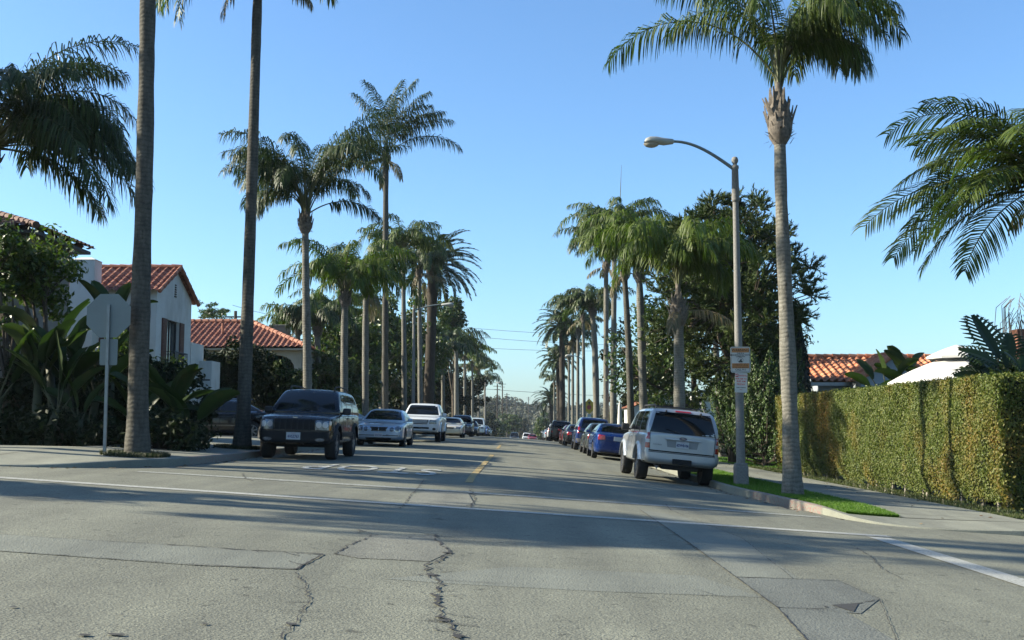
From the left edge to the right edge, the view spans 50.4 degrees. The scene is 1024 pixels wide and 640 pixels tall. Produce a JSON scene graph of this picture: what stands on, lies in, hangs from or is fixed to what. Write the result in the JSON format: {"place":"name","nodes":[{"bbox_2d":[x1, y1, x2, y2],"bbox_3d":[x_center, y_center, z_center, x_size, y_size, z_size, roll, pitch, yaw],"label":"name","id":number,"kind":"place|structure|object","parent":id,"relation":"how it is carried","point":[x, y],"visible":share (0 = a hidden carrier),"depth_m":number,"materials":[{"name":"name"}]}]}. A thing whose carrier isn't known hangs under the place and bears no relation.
{"place":"outdoors","nodes":[
{"label":"outdoors","id":0,"kind":"place"},
{"bbox_2d":[0,211,94,381],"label":"grey house","id":1,"kind":"structure","parent":0,"point":[23,223],"depth_m":33.06,"materials":[{"name":"paint"}]},
{"bbox_2d":[0,437,283,464],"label":"pavement","id":2,"kind":"structure","parent":0,"point":[48,454],"depth_m":20.63,"materials":[{"name":"concrete"}]},
{"bbox_2d":[86,294,130,450],"bbox_3d":[-7.734,1.075,20.727,0.840,3.172,0.061,0,-5,0],"label":"stop sign","id":3,"kind":"object","parent":2,"relation":"on","point":[108,316],"visible":0.98,"depth_m":20.84,"materials":[{"name":"metal"}]},
{"bbox_2d":[99,443,259,457],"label":"weeds","id":4,"kind":"object","parent":2,"relation":"on","point":[122,453],"visible":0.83,"depth_m":20.83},
{"bbox_2d":[67,257,219,403],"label":"white house","id":5,"kind":"structure","parent":0,"point":[173,294],"depth_m":42.22,"materials":[{"name":"paint"}]},
{"bbox_2d":[209,435,257,438],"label":"driveway","id":6,"kind":"structure","parent":0,"point":[222,437],"depth_m":36.49,"materials":[{"name":"concrete"}]},
{"bbox_2d":[195,398,269,435],"bbox_3d":[-11.048,3.736,41.096,4.895,1.532,2.150,1,-5,0],"label":"parked car","id":7,"kind":"object","parent":6,"relation":"on","point":[224,422],"visible":0.2,"depth_m":40.21,"materials":[{"name":"black paint"}]},
{"bbox_2d":[0,434,467,467],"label":"kerb","id":8,"kind":"structure","parent":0,"point":[163,462],"depth_m":20.66,"materials":[{"name":"concrete"}]},
{"bbox_2d":[163,435,789,509],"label":"street","id":9,"kind":"structure","parent":0,"point":[530,464],"depth_m":25.59,"materials":[{"name":"asphalt"}]},
{"bbox_2d":[257,385,358,459],"bbox_3d":[-5.127,2.596,27.963,2.160,1.826,4.669,2,-5,1],"label":"parked car","id":10,"kind":"object","parent":9,"relation":"on","point":[295,419],"visible":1,"depth_m":26.53,"materials":[{"name":"black paint"}]},
{"bbox_2d":[357,409,412,446],"bbox_3d":[-4.925,4.194,42.683,2.150,1.426,4.878,2,-5,1],"label":"parked car","id":11,"kind":"object","parent":9,"relation":"on","point":[386,425],"visible":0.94,"depth_m":41.00,"materials":[{"name":"silver metal"}]},
{"bbox_2d":[406,403,446,441],"bbox_3d":[-4.395,5.116,54.557,2.300,1.878,5.355,2,-5,1],"label":"pickup truck","id":12,"kind":"object","parent":9,"relation":"on","point":[428,418],"visible":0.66,"depth_m":53.08,"materials":[{"name":"white paint"}]},
{"bbox_2d":[445,417,466,437],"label":"parked car","id":13,"kind":"object","parent":9,"relation":"on","point":[455,426],"visible":0.67,"depth_m":72.48,"materials":[{"name":"beige paint"}]},
{"bbox_2d":[570,415,607,449],"bbox_3d":[4.215,6.078,58.170,2.190,1.826,4.685,6,-5,1],"label":"parked car","id":14,"kind":"object","parent":9,"relation":"on","point":[583,423],"visible":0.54,"depth_m":56.22,"materials":[{"name":"blue paint"}]},
{"bbox_2d":[586,423,629,457],"bbox_3d":[4.116,4.968,44.577,2.150,1.437,4.755,6,-5,1],"label":"parked car","id":15,"kind":"object","parent":9,"relation":"on","point":[604,439],"visible":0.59,"depth_m":42.62,"materials":[{"name":"blue paint"}]},
{"bbox_2d":[619,404,718,485],"bbox_3d":[4.044,3.214,28.434,2.220,1.888,4.977,6,-5,-1],"label":"parked car","id":16,"kind":"object","parent":9,"relation":"on","point":[683,443],"visible":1,"depth_m":26.25,"materials":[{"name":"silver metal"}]},
{"bbox_2d":[0,466,1023,639],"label":"cross street road","id":17,"kind":"structure","parent":0,"point":[70,597],"depth_m":9.74,"materials":[{"name":"asphalt"}]},
{"bbox_2d":[0,534,317,568],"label":"road patch","id":18,"kind":"object","parent":17,"relation":"on","point":[177,554],"visible":1,"depth_m":8.87,"materials":[{"name":"asphalt"}]},
{"bbox_2d":[334,534,450,560],"bbox_3d":[-1.063,2.164,10.428,0.992,0.064,2.174,0,-5,0],"label":"road patch","id":19,"kind":"object","parent":17,"relation":"on","point":[411,547],"visible":1,"depth_m":10.20,"materials":[{"name":"asphalt"}]},
{"bbox_2d":[410,490,474,505],"bbox_3d":[-1.046,2.780,17.036,1.013,0.082,3.188,0,-5,0],"label":"road patch","id":20,"kind":"object","parent":17,"relation":"on","point":[440,498],"visible":1,"depth_m":16.78,"materials":[{"name":"asphalt"}]},
{"bbox_2d":[0,477,889,536],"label":"crosswalk line","id":21,"kind":"object","parent":17,"relation":"on","point":[445,506],"visible":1,"depth_m":15.32,"materials":[{"name":"white paint"}]},
{"bbox_2d":[136,471,822,517],"bbox_3d":[-0.590,2.948,18.433,11.601,0.754,0.280,0,-5,1],"label":"crosswalk line","id":22,"kind":"object","parent":17,"relation":"on","point":[478,493],"visible":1,"depth_m":18.44,"materials":[{"name":"white paint"}]},
{"bbox_2d":[2,473,1009,639],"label":"road cracks","id":23,"kind":"object","parent":17,"relation":"on","point":[851,606],"visible":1,"depth_m":8.42,"materials":[{"name":"asphalt"}]},
{"bbox_2d":[386,567,758,596],"bbox_3d":[0.435,2.125,8.918,2.966,0.191,1.188,1,-5,-8],"label":"road patch","id":24,"kind":"object","parent":17,"relation":"on","point":[585,580],"visible":1,"depth_m":8.84,"materials":[{"name":"asphalt"}]},
{"bbox_2d":[642,510,798,578],"bbox_3d":[2.433,2.681,13.497,0.851,0.057,7.526,0,-5,0],"label":"road patch","id":25,"kind":"object","parent":17,"relation":"on","point":[725,550],"visible":1,"depth_m":12.09,"materials":[{"name":"asphalt"}]},
{"bbox_2d":[736,577,878,612],"bbox_3d":[2.502,2.266,9.047,1.024,0.067,1.935,0,-5,0],"label":"road patch","id":26,"kind":"object","parent":17,"relation":"on","point":[815,594],"visible":1,"depth_m":8.98,"materials":[{"name":"asphalt"}]},
{"bbox_2d":[779,608,893,639],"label":"road patch","id":27,"kind":"object","parent":17,"relation":"on","point":[818,625],"visible":1,"depth_m":7.45,"materials":[{"name":"asphalt"}]},
{"bbox_2d":[867,536,1023,586],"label":"crosswalk line","id":28,"kind":"object","parent":17,"relation":"on","point":[978,568],"visible":1,"depth_m":12.31,"materials":[{"name":"white paint"}]},
{"bbox_2d":[0,0,1023,408],"label":"sky","id":29,"kind":"structure","parent":0,"point":[541,128],"materials":[{"name":"blue"}]},
{"bbox_2d":[39,413,1023,522],"bbox_3d":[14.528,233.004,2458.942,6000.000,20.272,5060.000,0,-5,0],"label":"ground","id":30,"kind":"structure","parent":0,"point":[898,488],"depth_m":30.70,"materials":[{"name":"soil"}]},
{"bbox_2d":[0,401,46,444],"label":"garden shrub","id":31,"kind":"object","parent":30,"relation":"on","point":[9,435],"visible":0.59,"depth_m":24.42,"materials":[{"name":"green plant"}]},
{"bbox_2d":[0,213,50,414],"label":"broadleaf tree","id":32,"kind":"object","parent":30,"relation":"on","point":[5,265],"visible":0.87,"depth_m":27.03,"materials":[{"name":"green plant"}]},
{"bbox_2d":[0,223,88,369],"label":"broadleaf tree","id":33,"kind":"object","parent":30,"relation":"on","point":[38,294],"visible":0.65,"depth_m":27.95,"materials":[{"name":"green plant"}]},
{"bbox_2d":[0,318,104,445],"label":"bird of paradise plant","id":34,"kind":"object","parent":30,"relation":"on","point":[51,341],"visible":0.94,"depth_m":24.63,"materials":[{"name":"green plant"}]},
{"bbox_2d":[0,341,125,445],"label":"garden shrub","id":35,"kind":"object","parent":30,"relation":"on","point":[20,392],"visible":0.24,"depth_m":26.43,"materials":[{"name":"green plant"}]},
{"bbox_2d":[14,403,125,447],"bbox_3d":[-10.014,2.624,24.811,2.711,1.416,2.517,0,-5,0],"label":"garden shrub","id":36,"kind":"object","parent":30,"relation":"on","point":[61,429],"visible":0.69,"depth_m":24.27,"materials":[{"name":"green plant"}]},
{"bbox_2d":[41,372,108,445],"bbox_3d":[-9.982,2.117,24.590,1.551,1.881,0.466,1,-5,-8],"label":"bird of paradise plant","id":37,"kind":"object","parent":30,"relation":"on","point":[92,395],"visible":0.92,"depth_m":24.64,"materials":[{"name":"green plant"}]},
{"bbox_2d":[0,298,153,438],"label":"bird of paradise plant","id":38,"kind":"object","parent":30,"relation":"on","point":[89,359],"visible":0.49,"depth_m":25.16,"materials":[{"name":"green plant"}]},
{"bbox_2d":[0,34,155,227],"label":"queen palm","id":39,"kind":"object","parent":30,"relation":"on","point":[57,121],"visible":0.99,"depth_m":26.01,"materials":[{"name":"green plant"}]},
{"bbox_2d":[78,279,157,444],"bbox_3d":[-9.890,1.133,27.153,1.924,4.325,0.465,1,-5,-10],"label":"bird of paradise plant","id":40,"kind":"object","parent":30,"relation":"on","point":[95,289],"visible":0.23,"depth_m":27.15,"materials":[{"name":"green plant"}]},
{"bbox_2d":[89,350,161,445],"bbox_3d":[-10.321,2.020,28.161,3.656,2.908,2.492,0,-5,0],"label":"garden shrub","id":41,"kind":"object","parent":30,"relation":"on","point":[125,373],"visible":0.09,"depth_m":27.64,"materials":[{"name":"green plant"}]},
{"bbox_2d":[124,0,155,453],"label":"queen palm","id":42,"kind":"object","parent":30,"relation":"on","point":[137,436],"visible":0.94,"depth_m":21.35,"materials":[{"name":"brown plant"}]},
{"bbox_2d":[83,403,221,450],"bbox_3d":[-8.097,2.506,24.591,2.794,1.265,2.172,-2,-6,20],"label":"garden shrub","id":43,"kind":"object","parent":30,"relation":"on","point":[168,432],"visible":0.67,"depth_m":24.26,"materials":[{"name":"green plant"}]},
{"bbox_2d":[86,363,239,448],"bbox_3d":[-8.107,2.075,25.687,3.432,2.140,1.382,1,-5,-8],"label":"bird of paradise plant","id":44,"kind":"object","parent":30,"relation":"on","point":[171,394],"visible":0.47,"depth_m":25.45,"materials":[{"name":"green plant"}]},
{"bbox_2d":[115,354,221,445],"bbox_3d":[-8.932,2.160,27.929,3.086,2.744,2.612,0,-5,0],"label":"garden shrub","id":45,"kind":"object","parent":30,"relation":"on","point":[170,374],"visible":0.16,"depth_m":27.78,"materials":[{"name":"green plant"}]},
{"bbox_2d":[203,335,274,403],"bbox_3d":[-13.170,3.034,50.037,4.492,4.816,2.504,1,-6,-11],"label":"garden shrub","id":46,"kind":"object","parent":30,"relation":"on","point":[227,358],"visible":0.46,"depth_m":49.76,"materials":[{"name":"green plant"}]},
{"bbox_2d":[156,0,338,446],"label":"queen palm","id":47,"kind":"object","parent":30,"relation":"on","point":[242,434],"visible":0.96,"depth_m":28.16,"materials":[{"name":"brown plant"}]},
{"bbox_2d":[190,319,326,371],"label":"arcaded house","id":48,"kind":"structure","parent":30,"relation":"on","point":[210,335],"depth_m":60.00,"materials":[{"name":"tile"}]},
{"bbox_2d":[251,345,296,407],"bbox_3d":[-11.881,3.414,51.995,3.805,4.453,2.713,0,-5,0],"label":"garden shrub","id":49,"kind":"object","parent":30,"relation":"on","point":[263,398],"visible":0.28,"depth_m":51.52,"materials":[{"name":"green plant"}]},
{"bbox_2d":[266,359,319,406],"bbox_3d":[-10.550,3.763,52.052,2.681,3.796,2.314,0,-5,0],"label":"garden shrub","id":50,"kind":"object","parent":30,"relation":"on","point":[297,373],"visible":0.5,"depth_m":51.45,"materials":[{"name":"green plant"}]},
{"bbox_2d":[256,301,338,345],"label":"queen palm","id":51,"kind":"object","parent":30,"relation":"on","point":[297,333],"visible":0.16,"depth_m":69.76,"materials":[{"name":"green plant"}]},
{"bbox_2d":[217,108,412,388],"bbox_3d":[-6.798,-1.589,37.748,6.811,11.846,6.757,0,-5,0],"label":"queen palm","id":52,"kind":"object","parent":30,"relation":"on","point":[284,178],"visible":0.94,"depth_m":37.77,"materials":[{"name":"green plant"}]},
{"bbox_2d":[270,298,362,364],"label":"queen palm","id":53,"kind":"object","parent":30,"relation":"on","point":[292,313],"visible":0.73,"depth_m":61.87,"materials":[{"name":"green plant"}]},
{"bbox_2d":[288,279,381,319],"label":"queen palm","id":54,"kind":"object","parent":30,"relation":"on","point":[355,301],"visible":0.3,"depth_m":74.87,"materials":[{"name":"green plant"}]},
{"bbox_2d":[311,346,361,406],"bbox_3d":[-9.801,3.923,60.016,3.128,5.037,2.732,0,-5,0],"label":"garden shrub","id":55,"kind":"object","parent":30,"relation":"on","point":[328,372],"visible":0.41,"depth_m":59.72,"materials":[{"name":"green plant"}]},
{"bbox_2d":[274,237,417,392],"bbox_3d":[-7.017,0.893,46.072,5.392,8.462,6.100,-4,-7,38],"label":"queen palm","id":56,"kind":"object","parent":30,"relation":"on","point":[333,271],"visible":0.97,"depth_m":45.96,"materials":[{"name":"green plant"}]},
{"bbox_2d":[311,309,381,411],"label":"broadleaf tree","id":57,"kind":"object","parent":30,"relation":"on","point":[330,338],"visible":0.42,"depth_m":65.44,"materials":[{"name":"green plant"}]},
{"bbox_2d":[310,239,421,415],"bbox_3d":[-7.169,1.014,52.131,5.537,9.377,6.512,0,-5,0],"label":"queen palm","id":58,"kind":"object","parent":30,"relation":"on","point":[368,308],"visible":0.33,"depth_m":52.00,"materials":[{"name":"green plant"}]},
{"bbox_2d":[325,285,411,361],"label":"broadleaf tree","id":59,"kind":"object","parent":30,"relation":"on","point":[392,302],"visible":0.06,"depth_m":99.71,"materials":[{"name":"green plant"}]},
{"bbox_2d":[354,305,430,408],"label":"broadleaf tree","id":60,"kind":"object","parent":30,"relation":"on","point":[395,348],"visible":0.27,"depth_m":83.80,"materials":[{"name":"green plant"}]},
{"bbox_2d":[369,373,437,409],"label":"broadleaf tree","id":61,"kind":"object","parent":30,"relation":"on","point":[394,402],"visible":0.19,"depth_m":90.02,"materials":[{"name":"green plant"}]},
{"bbox_2d":[355,212,453,411],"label":"queen palm","id":62,"kind":"object","parent":30,"relation":"on","point":[415,237],"visible":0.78,"depth_m":68.03,"materials":[{"name":"green plant"}]},
{"bbox_2d":[349,79,463,408],"bbox_3d":[-5.843,-3.531,58.803,6.312,19.730,4.150,3,-6,-29],"label":"queen palm","id":63,"kind":"object","parent":30,"relation":"on","point":[416,121],"visible":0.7,"depth_m":58.86,"materials":[{"name":"green plant"}]},
{"bbox_2d":[391,284,452,392],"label":"broadleaf tree","id":64,"kind":"object","parent":30,"relation":"on","point":[441,362],"visible":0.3,"depth_m":97.81,"materials":[{"name":"green plant"}]},
{"bbox_2d":[390,231,464,402],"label":"queen palm","id":65,"kind":"object","parent":30,"relation":"on","point":[427,260],"visible":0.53,"depth_m":80.10,"materials":[{"name":"green plant"}]},
{"bbox_2d":[411,303,453,437],"bbox_3d":[-4.544,2.832,62.037,2.460,7.697,0.320,0,-5,0],"label":"street lamp","id":66,"kind":"object","parent":30,"relation":"on","point":[413,354],"visible":0.72,"depth_m":62.10,"materials":[{"name":"metal"}]},
{"bbox_2d":[388,229,481,403],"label":"date palm","id":67,"kind":"object","parent":30,"relation":"on","point":[433,291],"visible":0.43,"depth_m":87.02,"materials":[{"name":"green plant"}]},
{"bbox_2d":[409,358,471,415],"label":"broadleaf tree","id":68,"kind":"object","parent":30,"relation":"on","point":[448,397],"visible":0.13,"depth_m":130.87,"materials":[{"name":"green plant"}]},
{"bbox_2d":[415,333,480,412],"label":"queen palm","id":69,"kind":"object","parent":30,"relation":"on","point":[465,344],"visible":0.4,"depth_m":103.62,"materials":[{"name":"green plant"}]},
{"bbox_2d":[436,295,469,416],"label":"broadleaf tree","id":70,"kind":"object","parent":30,"relation":"on","point":[457,315],"visible":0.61,"depth_m":124.69,"materials":[{"name":"green plant"}]},
{"bbox_2d":[438,326,490,414],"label":"queen palm","id":71,"kind":"object","parent":30,"relation":"on","point":[452,334],"visible":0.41,"depth_m":117.76,"materials":[{"name":"green plant"}]},
{"bbox_2d":[445,370,490,417],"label":"broadleaf tree","id":72,"kind":"object","parent":30,"relation":"on","point":[479,381],"visible":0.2,"depth_m":168.30,"materials":[{"name":"green plant"}]},
{"bbox_2d":[453,348,496,417],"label":"queen palm","id":73,"kind":"object","parent":30,"relation":"on","point":[484,359],"visible":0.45,"depth_m":164.71,"materials":[{"name":"green plant"}]},
{"bbox_2d":[440,394,623,436],"bbox_3d":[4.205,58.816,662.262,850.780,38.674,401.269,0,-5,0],"label":"hill woodland","id":74,"kind":"object","parent":30,"relation":"on","point":[522,411],"visible":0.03,"depth_m":627.88,"materials":[{"name":"green plant"}]},
{"bbox_2d":[532,382,570,440],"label":"date palm","id":75,"kind":"object","parent":30,"relation":"on","point":[549,397],"visible":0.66,"depth_m":213.83,"materials":[{"name":"green plant"}]},
{"bbox_2d":[535,344,581,419],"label":"date palm","id":76,"kind":"object","parent":30,"relation":"on","point":[553,364],"visible":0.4,"depth_m":149.43,"materials":[{"name":"green plant"}]},
{"bbox_2d":[532,308,586,420],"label":"date palm","id":77,"kind":"object","parent":30,"relation":"on","point":[561,335],"visible":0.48,"depth_m":119.62,"materials":[{"name":"green plant"}]},
{"bbox_2d":[548,328,600,423],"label":"queen palm","id":78,"kind":"object","parent":30,"relation":"on","point":[571,343],"visible":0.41,"depth_m":121.66,"materials":[{"name":"green plant"}]},
{"bbox_2d":[546,305,603,422],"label":"queen palm","id":79,"kind":"object","parent":30,"relation":"on","point":[568,322],"visible":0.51,"depth_m":107.94,"materials":[{"name":"green plant"}]},
{"bbox_2d":[541,287,620,416],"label":"queen palm","id":80,"kind":"object","parent":30,"relation":"on","point":[585,323],"visible":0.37,"depth_m":96.18,"materials":[{"name":"green plant"}]},
{"bbox_2d":[553,225,619,422],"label":"queen palm","id":81,"kind":"object","parent":30,"relation":"on","point":[605,270],"visible":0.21,"depth_m":71.13,"materials":[{"name":"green plant"}]},
{"bbox_2d":[548,283,635,417],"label":"queen palm","id":82,"kind":"object","parent":30,"relation":"on","point":[587,298],"visible":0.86,"depth_m":80.75,"materials":[{"name":"green plant"}]},
{"bbox_2d":[568,226,653,425],"bbox_3d":[5.778,0.874,56.403,5.215,12.174,5.181,1,-6,-15],"label":"queen palm","id":83,"kind":"object","parent":30,"relation":"on","point":[629,377],"visible":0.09,"depth_m":55.94,"materials":[{"name":"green plant"}]},
{"bbox_2d":[557,165,673,423],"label":"queen palm","id":84,"kind":"object","parent":30,"relation":"on","point":[588,210],"visible":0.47,"depth_m":65.93,"materials":[{"name":"green plant"}]},
{"bbox_2d":[578,208,679,410],"bbox_3d":[5.861,0.573,50.153,5.364,11.578,6.281,-5,-7,41],"label":"queen palm","id":85,"kind":"object","parent":30,"relation":"on","point":[607,251],"visible":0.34,"depth_m":49.88,"materials":[{"name":"green plant"}]},
{"bbox_2d":[598,316,690,422],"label":"broadleaf tree","id":86,"kind":"object","parent":30,"relation":"on","point":[623,398],"visible":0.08,"depth_m":74.80,"materials":[{"name":"green plant"}]},
{"bbox_2d":[604,294,713,411],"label":"broadleaf tree","id":87,"kind":"object","parent":30,"relation":"on","point":[661,370],"visible":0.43,"depth_m":58.95,"materials":[{"name":"green plant"}]},
{"bbox_2d":[594,216,764,408],"bbox_3d":[6.000,0.806,38.702,6.199,8.932,5.982,0,-5,0],"label":"queen palm","id":88,"kind":"object","parent":30,"relation":"on","point":[698,249],"visible":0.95,"depth_m":38.38,"materials":[{"name":"green plant"}]},
{"bbox_2d":[635,184,830,462],"bbox_3d":[9.520,0.250,47.196,8.253,12.244,7.655,0,-5,0],"label":"broadleaf tree","id":89,"kind":"object","parent":30,"relation":"on","point":[760,312],"visible":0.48,"depth_m":46.08,"materials":[{"name":"green plant"}]},
{"bbox_2d":[603,0,910,494],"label":"queen palm","id":90,"kind":"object","parent":30,"relation":"on","point":[818,32],"visible":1,"depth_m":22.81,"materials":[{"name":"green plant"}]},
{"bbox_2d":[844,345,935,484],"bbox_3d":[13.197,3.175,35.944,5.123,4.670,1.439,1,-5,-8],"label":"bird of paradise plant","id":91,"kind":"object","parent":30,"relation":"on","point":[902,364],"visible":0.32,"depth_m":35.76,"materials":[{"name":"green plant"}]},
{"bbox_2d":[774,370,1023,513],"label":"hedge","id":92,"kind":"object","parent":30,"relation":"on","point":[958,437],"visible":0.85,"depth_m":27.28,"materials":[{"name":"green plant"}]},
{"bbox_2d":[887,345,968,384],"bbox_3d":[12.666,2.849,30.795,3.603,4.301,3.603,-3,-6,28],"label":"patio canopy","id":93,"kind":"object","parent":30,"relation":"on","point":[949,361],"visible":0.47,"depth_m":30.38,"materials":[{"name":"white fabric"}]},
{"bbox_2d":[851,95,1023,286],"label":"queen palm","id":94,"kind":"object","parent":30,"relation":"on","point":[1004,172],"visible":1,"depth_m":21.11,"materials":[{"name":"green plant"}]},
{"bbox_2d":[951,314,1023,504],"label":"philodendron","id":95,"kind":"object","parent":30,"relation":"on","point":[984,361],"visible":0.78,"depth_m":27.13,"materials":[{"name":"green plant"}]},
{"bbox_2d":[994,293,1023,372],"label":"shrub","id":96,"kind":"object","parent":30,"relation":"on","point":[1019,331],"visible":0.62,"depth_m":28.95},
{"bbox_2d":[653,467,1023,535],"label":"kerb","id":97,"kind":"structure","parent":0,"point":[827,511],"depth_m":19.68,"materials":[{"name":"concrete"}]},
{"bbox_2d":[713,462,1023,528],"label":"pavement","id":98,"kind":"structure","parent":0,"point":[932,511],"depth_m":20.22,"materials":[{"name":"concrete"}]},
{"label":"lawn","id":99,"kind":"structure","parent":0,"visible":0},
{"bbox_2d":[701,367,761,456],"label":"juniper tree","id":100,"kind":"object","parent":99,"relation":"on","point":[718,404],"visible":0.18,"depth_m":46.51,"materials":[{"name":"green plant"}]},
{"bbox_2d":[720,346,780,468],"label":"juniper tree","id":101,"kind":"object","parent":99,"relation":"on","point":[764,391],"visible":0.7,"depth_m":43.82,"materials":[{"name":"green plant"}]},
{"bbox_2d":[775,320,812,461],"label":"cypress tree","id":102,"kind":"object","parent":99,"relation":"on","point":[806,381],"visible":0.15,"depth_m":49.71,"materials":[{"name":"green plant"}]},
{"bbox_2d":[806,352,936,390],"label":"pale blue house","id":103,"kind":"structure","parent":99,"relation":"on","point":[828,372],"depth_m":50.96,"materials":[{"name":"tile"}]},
{"bbox_2d":[748,465,1023,518],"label":"weeds","id":104,"kind":"object","parent":99,"relation":"on","point":[993,510],"visible":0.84,"depth_m":24.92,"materials":[{"name":"plant"}]},
{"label":"verge","id":105,"kind":"structure","parent":0,"visible":0},
{"bbox_2d":[644,136,748,484],"bbox_3d":[4.353,-0.237,25.913,2.355,8.437,0.320,0,-5,0],"label":"street lamp","id":106,"kind":"object","parent":105,"relation":"on","point":[740,471],"visible":0.94,"depth_m":25.89,"materials":[{"name":"metal"}]},
{"bbox_2d":[730,347,750,372],"bbox_3d":[5.385,0.935,25.644,0.482,0.610,0.014,0,-5,2],"label":"warning sign","id":107,"kind":"object","parent":106,"relation":"attached to","point":[740,359],"visible":1,"depth_m":25.64,"materials":[{"name":"white"}]},
{"bbox_2d":[691,468,899,516],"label":"grass","id":108,"kind":"structure","parent":105,"relation":"on","point":[838,503],"depth_m":21.32,"materials":[{"name":"plant"}]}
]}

